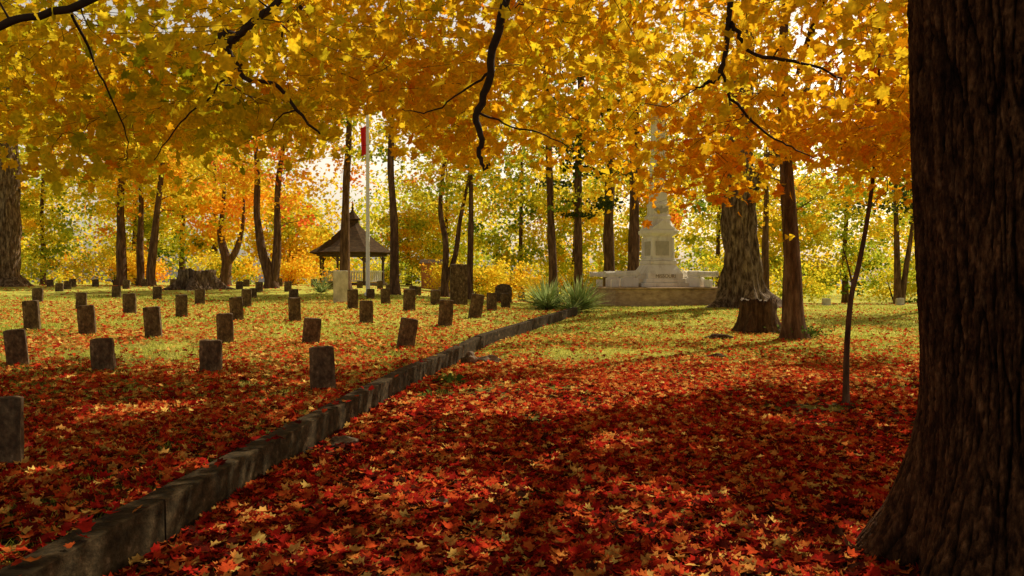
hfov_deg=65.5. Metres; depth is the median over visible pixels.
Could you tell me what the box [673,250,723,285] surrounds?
shrub
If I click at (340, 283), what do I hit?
tall headstone
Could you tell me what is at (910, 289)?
shrub
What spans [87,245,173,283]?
shrub
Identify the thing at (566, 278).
shrub
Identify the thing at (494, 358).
rock
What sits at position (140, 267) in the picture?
maple tree
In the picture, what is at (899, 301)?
headstone
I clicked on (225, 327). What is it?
headstone
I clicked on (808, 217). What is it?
broadleaf tree
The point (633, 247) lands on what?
oak tree
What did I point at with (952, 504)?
maple tree
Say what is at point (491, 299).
headstone
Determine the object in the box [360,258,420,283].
shrub
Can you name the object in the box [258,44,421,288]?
maple tree
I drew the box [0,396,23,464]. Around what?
headstone
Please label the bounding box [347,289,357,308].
headstone
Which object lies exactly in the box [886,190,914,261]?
broadleaf tree
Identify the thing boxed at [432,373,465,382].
weed plant
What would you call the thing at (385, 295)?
headstone
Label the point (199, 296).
headstone
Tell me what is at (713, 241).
broadleaf tree
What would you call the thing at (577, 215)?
pine tree
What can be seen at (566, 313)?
kerb stone
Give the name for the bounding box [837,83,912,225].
maple tree
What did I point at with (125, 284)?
headstone
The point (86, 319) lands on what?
headstone
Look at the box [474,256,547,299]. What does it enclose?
shrub
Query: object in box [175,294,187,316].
headstone
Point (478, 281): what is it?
shrub
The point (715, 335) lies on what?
rock
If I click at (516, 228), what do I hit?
broadleaf tree
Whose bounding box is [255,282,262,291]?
headstone
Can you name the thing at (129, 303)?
headstone
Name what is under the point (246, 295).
headstone
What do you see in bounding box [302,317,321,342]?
headstone
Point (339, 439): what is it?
rock
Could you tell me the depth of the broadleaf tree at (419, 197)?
72.70 m
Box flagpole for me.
[360,115,369,294]
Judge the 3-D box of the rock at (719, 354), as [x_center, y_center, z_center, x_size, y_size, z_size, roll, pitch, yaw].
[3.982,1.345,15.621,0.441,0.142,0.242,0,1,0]
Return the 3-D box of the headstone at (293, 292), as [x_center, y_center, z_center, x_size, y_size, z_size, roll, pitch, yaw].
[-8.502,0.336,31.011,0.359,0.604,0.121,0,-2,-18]
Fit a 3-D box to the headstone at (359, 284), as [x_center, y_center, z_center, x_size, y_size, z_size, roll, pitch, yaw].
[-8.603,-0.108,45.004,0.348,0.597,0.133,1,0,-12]
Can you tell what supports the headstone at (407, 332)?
on the ground at (104, 288)
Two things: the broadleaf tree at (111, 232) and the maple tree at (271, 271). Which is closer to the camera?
the maple tree at (271, 271)
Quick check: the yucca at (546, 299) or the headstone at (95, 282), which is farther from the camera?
the headstone at (95, 282)
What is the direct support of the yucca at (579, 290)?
on the ground at (104, 288)
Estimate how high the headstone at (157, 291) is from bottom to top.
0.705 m
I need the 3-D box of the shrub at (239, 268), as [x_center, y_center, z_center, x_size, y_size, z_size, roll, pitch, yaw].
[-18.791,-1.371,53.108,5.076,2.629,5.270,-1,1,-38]
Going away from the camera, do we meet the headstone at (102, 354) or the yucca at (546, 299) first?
the headstone at (102, 354)
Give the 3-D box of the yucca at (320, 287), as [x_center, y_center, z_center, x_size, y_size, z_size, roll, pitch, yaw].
[-8.670,-0.168,35.986,1.899,1.003,1.933,0,1,0]
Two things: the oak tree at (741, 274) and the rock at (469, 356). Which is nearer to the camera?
the rock at (469, 356)
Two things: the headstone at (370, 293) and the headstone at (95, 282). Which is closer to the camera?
the headstone at (370, 293)
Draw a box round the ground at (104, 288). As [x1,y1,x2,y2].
[0,282,919,575]
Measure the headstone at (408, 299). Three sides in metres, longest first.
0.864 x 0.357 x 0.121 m
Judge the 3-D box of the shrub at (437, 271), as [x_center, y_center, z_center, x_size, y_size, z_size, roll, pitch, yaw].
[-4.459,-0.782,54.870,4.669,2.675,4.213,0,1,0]
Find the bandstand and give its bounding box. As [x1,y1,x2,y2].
[309,201,389,285]
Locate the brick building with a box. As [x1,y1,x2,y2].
[419,259,442,289]
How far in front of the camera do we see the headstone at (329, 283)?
40.66 m
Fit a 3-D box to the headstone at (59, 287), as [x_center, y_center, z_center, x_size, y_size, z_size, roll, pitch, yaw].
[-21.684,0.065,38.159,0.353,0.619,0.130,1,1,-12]
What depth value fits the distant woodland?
95.09 m
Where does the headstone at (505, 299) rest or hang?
on the ground at (104, 288)
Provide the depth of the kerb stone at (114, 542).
4.22 m
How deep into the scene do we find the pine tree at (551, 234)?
39.74 m
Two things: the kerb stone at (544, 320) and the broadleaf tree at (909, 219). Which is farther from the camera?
the broadleaf tree at (909, 219)
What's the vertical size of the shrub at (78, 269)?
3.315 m
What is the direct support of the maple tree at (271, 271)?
on the ground at (104, 288)
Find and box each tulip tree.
[358,8,501,294]
[399,38,541,299]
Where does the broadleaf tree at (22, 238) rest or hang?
on the ground at (104, 288)
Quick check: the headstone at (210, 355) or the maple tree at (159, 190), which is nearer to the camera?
the headstone at (210, 355)
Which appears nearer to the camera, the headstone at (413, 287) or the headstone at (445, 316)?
the headstone at (445, 316)
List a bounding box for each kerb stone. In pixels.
[0,500,164,575]
[138,410,333,540]
[317,371,406,431]
[395,350,453,386]
[446,335,484,364]
[478,321,532,346]
[527,313,558,328]
[555,307,577,320]
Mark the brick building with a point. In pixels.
(427, 262)
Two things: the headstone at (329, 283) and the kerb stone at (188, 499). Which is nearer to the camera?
the kerb stone at (188, 499)
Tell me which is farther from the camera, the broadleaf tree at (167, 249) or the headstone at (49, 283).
the broadleaf tree at (167, 249)
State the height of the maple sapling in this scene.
5.354 m
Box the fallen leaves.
[0,284,920,575]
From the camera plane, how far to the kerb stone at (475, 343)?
15.92 m
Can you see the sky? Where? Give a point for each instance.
(800, 41)
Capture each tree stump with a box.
[162,268,234,290]
[731,296,780,334]
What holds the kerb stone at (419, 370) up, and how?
on the ground at (104, 288)
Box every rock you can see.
[327,435,358,447]
[460,351,477,363]
[477,355,501,362]
[704,333,732,339]
[705,353,725,357]
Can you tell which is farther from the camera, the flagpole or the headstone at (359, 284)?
the headstone at (359, 284)
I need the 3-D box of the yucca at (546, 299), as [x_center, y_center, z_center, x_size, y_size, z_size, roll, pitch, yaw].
[1.298,0.152,28.332,2.617,1.490,2.710,-1,1,-42]
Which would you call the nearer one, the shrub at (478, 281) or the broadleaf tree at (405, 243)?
the shrub at (478, 281)
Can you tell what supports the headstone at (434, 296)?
on the ground at (104, 288)
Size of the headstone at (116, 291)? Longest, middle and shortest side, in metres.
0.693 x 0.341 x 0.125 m
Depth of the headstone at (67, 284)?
40.96 m
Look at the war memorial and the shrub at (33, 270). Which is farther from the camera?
the shrub at (33, 270)
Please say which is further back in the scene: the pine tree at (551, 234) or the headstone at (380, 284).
the headstone at (380, 284)
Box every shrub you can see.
[20,249,62,283]
[50,238,172,285]
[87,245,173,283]
[184,248,262,284]
[257,249,337,284]
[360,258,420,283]
[416,259,480,292]
[473,257,513,297]
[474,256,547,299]
[524,263,602,301]
[624,265,715,281]
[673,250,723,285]
[769,252,849,302]
[840,243,916,302]
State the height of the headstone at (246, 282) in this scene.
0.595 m
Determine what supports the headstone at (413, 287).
on the ground at (104, 288)
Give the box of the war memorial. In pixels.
[587,99,718,306]
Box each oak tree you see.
[529,7,685,286]
[564,10,761,270]
[604,0,890,308]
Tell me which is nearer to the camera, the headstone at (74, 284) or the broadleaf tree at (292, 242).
the headstone at (74, 284)
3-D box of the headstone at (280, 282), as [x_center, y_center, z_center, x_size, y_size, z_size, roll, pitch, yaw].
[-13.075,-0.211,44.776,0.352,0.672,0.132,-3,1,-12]
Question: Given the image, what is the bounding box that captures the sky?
[11,0,915,284]
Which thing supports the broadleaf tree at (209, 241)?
on the ground at (104, 288)
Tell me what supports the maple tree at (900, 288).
on the ground at (104, 288)
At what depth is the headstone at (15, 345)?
12.26 m
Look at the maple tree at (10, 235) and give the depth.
44.49 m
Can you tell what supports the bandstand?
on the ground at (104, 288)
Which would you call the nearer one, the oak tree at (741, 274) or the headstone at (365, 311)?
the headstone at (365, 311)
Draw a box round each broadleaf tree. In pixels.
[19,134,110,284]
[21,181,49,252]
[77,135,187,284]
[109,163,236,273]
[145,133,282,280]
[241,185,341,284]
[363,196,460,285]
[395,149,506,277]
[459,129,573,300]
[522,160,629,291]
[572,135,714,271]
[666,125,781,286]
[756,171,852,293]
[796,163,911,302]
[882,182,915,278]
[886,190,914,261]
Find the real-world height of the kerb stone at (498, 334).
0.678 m
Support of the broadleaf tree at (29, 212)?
on the ground at (104, 288)
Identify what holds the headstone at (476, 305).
on the ground at (104, 288)
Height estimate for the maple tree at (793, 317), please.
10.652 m
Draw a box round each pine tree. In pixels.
[491,63,618,303]
[528,52,644,292]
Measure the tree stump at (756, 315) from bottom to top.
1.186 m
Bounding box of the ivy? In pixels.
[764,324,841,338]
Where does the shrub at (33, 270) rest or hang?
on the ground at (104, 288)
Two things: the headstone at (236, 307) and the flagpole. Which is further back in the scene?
the flagpole
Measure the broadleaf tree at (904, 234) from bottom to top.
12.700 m
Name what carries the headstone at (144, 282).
on the ground at (104, 288)
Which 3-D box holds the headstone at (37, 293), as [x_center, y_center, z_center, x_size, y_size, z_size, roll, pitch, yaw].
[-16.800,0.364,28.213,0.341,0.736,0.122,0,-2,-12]
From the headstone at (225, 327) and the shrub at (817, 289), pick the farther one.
the shrub at (817, 289)
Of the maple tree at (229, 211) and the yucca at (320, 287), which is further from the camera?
the maple tree at (229, 211)
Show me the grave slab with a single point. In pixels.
(458, 283)
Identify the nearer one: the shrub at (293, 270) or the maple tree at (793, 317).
the maple tree at (793, 317)
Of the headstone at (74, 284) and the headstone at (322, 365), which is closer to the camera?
the headstone at (322, 365)
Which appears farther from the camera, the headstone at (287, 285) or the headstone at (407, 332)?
the headstone at (287, 285)
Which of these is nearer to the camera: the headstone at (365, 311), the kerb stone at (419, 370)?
the kerb stone at (419, 370)
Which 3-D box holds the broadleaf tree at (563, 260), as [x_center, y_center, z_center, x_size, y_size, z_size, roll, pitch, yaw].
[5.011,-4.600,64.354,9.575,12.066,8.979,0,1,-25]
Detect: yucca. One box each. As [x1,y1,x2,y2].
[305,275,332,293]
[513,275,578,309]
[550,272,611,312]
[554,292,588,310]
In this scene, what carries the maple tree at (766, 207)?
on the ground at (104, 288)
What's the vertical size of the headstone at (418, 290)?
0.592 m
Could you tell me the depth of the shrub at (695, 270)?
49.92 m
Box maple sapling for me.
[801,2,912,405]
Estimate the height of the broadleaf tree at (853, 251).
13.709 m
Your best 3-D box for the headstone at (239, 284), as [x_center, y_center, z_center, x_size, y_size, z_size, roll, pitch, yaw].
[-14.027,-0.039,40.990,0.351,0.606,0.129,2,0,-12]
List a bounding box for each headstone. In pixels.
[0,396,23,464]
[3,329,29,366]
[22,300,40,330]
[32,288,43,301]
[46,280,53,286]
[55,283,63,291]
[64,281,71,288]
[69,279,76,286]
[75,292,86,308]
[77,305,96,334]
[90,338,116,371]
[92,279,98,286]
[112,286,120,297]
[122,280,129,288]
[122,293,136,313]
[141,279,147,286]
[143,306,162,337]
[152,286,161,298]
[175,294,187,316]
[195,289,204,304]
[199,339,222,372]
[216,313,233,343]
[229,297,243,319]
[236,281,242,288]
[241,289,251,306]
[243,279,249,286]
[250,288,256,297]
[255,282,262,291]
[279,278,282,286]
[284,281,291,291]
[288,297,300,321]
[289,289,297,297]
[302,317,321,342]
[309,346,335,389]
[327,281,332,288]
[333,271,347,302]
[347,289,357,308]
[357,281,362,287]
[359,300,372,322]
[366,289,374,298]
[377,281,382,288]
[380,288,390,303]
[396,317,417,347]
[403,289,414,310]
[409,286,416,295]
[417,287,420,294]
[430,290,439,304]
[438,299,453,326]
[468,293,483,317]
[486,293,496,310]
[495,284,511,302]
[501,293,509,307]
[822,298,830,304]
[895,298,903,304]
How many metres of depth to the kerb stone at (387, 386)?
9.40 m
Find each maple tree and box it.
[0,0,1023,575]
[0,42,143,286]
[43,63,184,285]
[83,128,193,285]
[84,70,250,285]
[153,147,299,285]
[161,87,375,288]
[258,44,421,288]
[370,103,532,296]
[558,0,911,340]
[686,99,861,290]
[813,154,913,303]
[837,83,912,225]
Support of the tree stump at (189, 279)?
on the ground at (104, 288)
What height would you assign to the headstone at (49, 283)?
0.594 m
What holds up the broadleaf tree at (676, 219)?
on the ground at (104, 288)
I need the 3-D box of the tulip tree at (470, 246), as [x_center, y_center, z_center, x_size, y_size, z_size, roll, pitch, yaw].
[-1.655,-5.376,37.100,7.622,12.203,7.479,0,1,0]
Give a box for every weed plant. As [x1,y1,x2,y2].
[417,389,446,397]
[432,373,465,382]
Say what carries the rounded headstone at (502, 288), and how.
on the ground at (104, 288)
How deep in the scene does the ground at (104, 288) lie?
17.28 m
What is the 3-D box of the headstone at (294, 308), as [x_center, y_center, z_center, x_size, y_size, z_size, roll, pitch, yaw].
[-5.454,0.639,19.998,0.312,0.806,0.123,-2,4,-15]
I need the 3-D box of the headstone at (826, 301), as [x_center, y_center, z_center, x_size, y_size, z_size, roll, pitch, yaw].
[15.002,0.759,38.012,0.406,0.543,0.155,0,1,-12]
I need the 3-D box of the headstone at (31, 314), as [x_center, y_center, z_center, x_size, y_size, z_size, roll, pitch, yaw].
[-10.609,0.700,17.600,0.318,0.862,0.120,-3,4,-12]
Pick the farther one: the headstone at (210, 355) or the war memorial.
the war memorial
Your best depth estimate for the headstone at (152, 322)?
15.95 m
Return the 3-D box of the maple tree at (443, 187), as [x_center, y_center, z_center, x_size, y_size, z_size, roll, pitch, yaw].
[-2.993,-4.720,38.039,6.755,10.691,7.657,1,1,36]
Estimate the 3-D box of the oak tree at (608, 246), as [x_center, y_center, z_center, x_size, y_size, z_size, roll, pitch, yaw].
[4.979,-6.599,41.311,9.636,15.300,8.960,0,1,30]
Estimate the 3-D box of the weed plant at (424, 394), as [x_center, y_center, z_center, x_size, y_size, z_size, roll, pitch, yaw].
[-1.085,1.405,10.567,0.366,0.126,0.361,0,1,30]
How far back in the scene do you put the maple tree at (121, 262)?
47.69 m
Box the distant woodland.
[19,65,916,299]
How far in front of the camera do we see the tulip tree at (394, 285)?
35.83 m
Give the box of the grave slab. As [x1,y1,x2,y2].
[450,264,467,305]
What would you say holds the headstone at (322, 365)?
on the ground at (104, 288)
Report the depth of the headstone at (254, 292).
31.96 m
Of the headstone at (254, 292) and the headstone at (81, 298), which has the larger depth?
the headstone at (254, 292)

